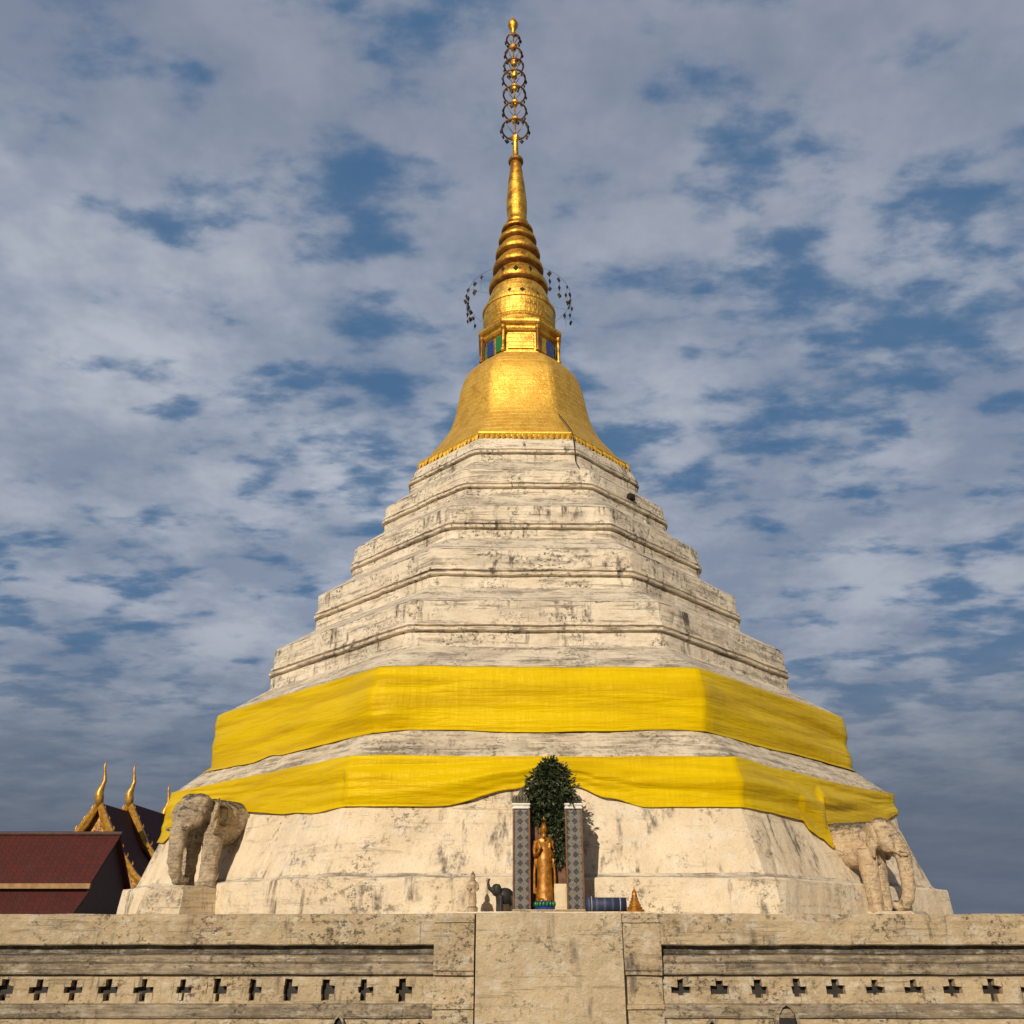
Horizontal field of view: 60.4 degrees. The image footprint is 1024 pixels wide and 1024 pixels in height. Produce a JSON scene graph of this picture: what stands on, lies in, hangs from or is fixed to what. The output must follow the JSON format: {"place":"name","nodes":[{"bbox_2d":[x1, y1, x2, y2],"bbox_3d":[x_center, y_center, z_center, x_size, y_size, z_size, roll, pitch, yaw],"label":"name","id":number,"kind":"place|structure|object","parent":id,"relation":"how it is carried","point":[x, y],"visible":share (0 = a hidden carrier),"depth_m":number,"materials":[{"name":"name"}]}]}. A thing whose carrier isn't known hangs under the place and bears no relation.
{"place":"outdoors","nodes":[
{"label":"outdoors","id":0,"kind":"place"},
{"bbox_2d":[0,831,130,913],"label":"temple building","id":1,"kind":"structure","parent":0,"point":[63,872],"depth_m":30.71,"materials":[{"name":"red tile"}]},
{"bbox_2d":[74,760,169,889],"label":"temple hall","id":2,"kind":"structure","parent":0,"point":[140,827],"depth_m":37.53,"materials":[{"name":"red tile"}]},
{"bbox_2d":[0,0,1023,913],"label":"sky","id":3,"kind":"structure","parent":0,"point":[243,243],"materials":[{"name":"blue"}]},
{"label":"ground","id":4,"kind":"structure","parent":0,"visible":0},
{"bbox_2d":[0,912,1023,1023],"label":"terrace wall","id":5,"kind":"structure","parent":4,"relation":"on","point":[536,968],"depth_m":6.25,"materials":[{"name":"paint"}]},
{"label":"terrace","id":6,"kind":"structure","parent":0,"visible":0},
{"bbox_2d":[136,793,249,913],"bbox_3d":[-5.303,6.198,15.524,1.023,2.222,2.374,-11,-27,22],"label":"elephant statue","id":7,"kind":"object","parent":6,"relation":"on","point":[210,825],"visible":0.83,"depth_m":15.06,"materials":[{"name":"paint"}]},
{"bbox_2d":[116,16,952,913],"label":"chedi","id":8,"kind":"structure","parent":6,"relation":"on","point":[520,528],"depth_m":17.35,"materials":[{"name":"weathered plaster"},{"name":"plaster"},{"name":"gold"}]},
{"bbox_2d":[466,872,478,911],"bbox_3d":[-0.560,5.388,12.515,0.190,0.540,0.158,0,-25,0],"label":"standing figurine","id":9,"kind":"object","parent":8,"relation":"on","point":[472,886],"visible":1,"depth_m":12.46,"materials":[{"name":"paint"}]},
{"bbox_2d":[487,879,512,910],"bbox_3d":[-0.132,5.483,12.592,0.474,0.434,0.190,8,-26,-16],"label":"elephant figurine","id":10,"kind":"object","parent":8,"relation":"on","point":[502,895],"visible":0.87,"depth_m":12.53,"materials":[{"name":"black stone"}]},
{"bbox_2d":[157,755,898,847],"bbox_3d":[0.421,7.866,21.160,15.535,1.322,15.558,0,-25,-1],"label":"cloth wrap","id":11,"kind":"object","parent":8,"relation":"attached to","point":[816,806],"visible":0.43,"depth_m":14.47,"materials":[{"name":"yellow fabric"}]},
{"bbox_2d":[201,665,856,773],"bbox_3d":[0.419,6.357,21.927,14.254,1.343,14.212,0,-25,-1],"label":"cloth wrap","id":12,"kind":"object","parent":8,"relation":"attached to","point":[473,698],"visible":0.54,"depth_m":15.79,"materials":[{"name":"yellow fabric"}]},
{"bbox_2d":[585,896,626,911],"bbox_3d":[1.322,5.545,12.444,0.580,0.210,0.210,0,-25,0],"label":"rolled mat","id":13,"kind":"object","parent":8,"relation":"on","point":[600,904],"visible":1,"depth_m":12.37,"materials":[{"name":"blue fabric"}]},
{"bbox_2d":[626,493,634,500],"bbox_3d":[2.978,-0.352,22.205,0.258,0.184,0.217,20,-32,-36],"label":"floodlight","id":14,"kind":"object","parent":8,"relation":"attached to","point":[631,496],"visible":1,"depth_m":22.12,"materials":[{"name":"metal"}]},
{"bbox_2d":[626,887,644,911],"bbox_3d":[1.735,5.471,12.457,0.265,0.340,0.265,0,-25,0],"label":"miniature stupa","id":15,"kind":"object","parent":8,"relation":"on","point":[634,905],"visible":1,"depth_m":12.37,"materials":[{"name":"gold metal"}]},
{"bbox_2d":[511,788,584,911],"bbox_3d":[0.522,4.962,12.985,1.067,1.700,0.560,0,-25,0],"label":"shrine","id":16,"kind":"object","parent":6,"relation":"on","point":[526,835],"visible":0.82,"depth_m":12.80,"materials":[{"name":"paint"}]},
{"bbox_2d":[532,814,555,909],"bbox_3d":[0.472,5.076,12.820,0.346,1.323,0.343,0,-25,0],"label":"buddha statue","id":17,"kind":"object","parent":16,"relation":"on","point":[543,856],"visible":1,"depth_m":12.71,"materials":[{"name":"gold metal"}]},
{"bbox_2d":[522,755,585,869],"bbox_3d":[0.599,4.702,13.021,1.004,2.206,0.725,0,-25,0],"label":"shrine bush","id":18,"kind":"object","parent":16,"relation":"on","point":[549,783],"visible":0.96,"depth_m":13.09,"materials":[{"name":"green plant"}]},
{"bbox_2d":[554,884,566,909],"bbox_3d":[0.696,5.499,12.584,0.180,0.340,0.030,2,-29,-5],"label":"offering board","id":19,"kind":"object","parent":16,"relation":"on","point":[560,895],"visible":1,"depth_m":12.57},
{"bbox_2d":[828,817,927,913],"bbox_3d":[6.121,6.407,15.546,2.184,1.822,0.936,-20,-32,36],"label":"elephant statue","id":20,"kind":"object","parent":6,"relation":"on","point":[867,849],"visible":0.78,"depth_m":15.22,"materials":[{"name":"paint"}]}
]}

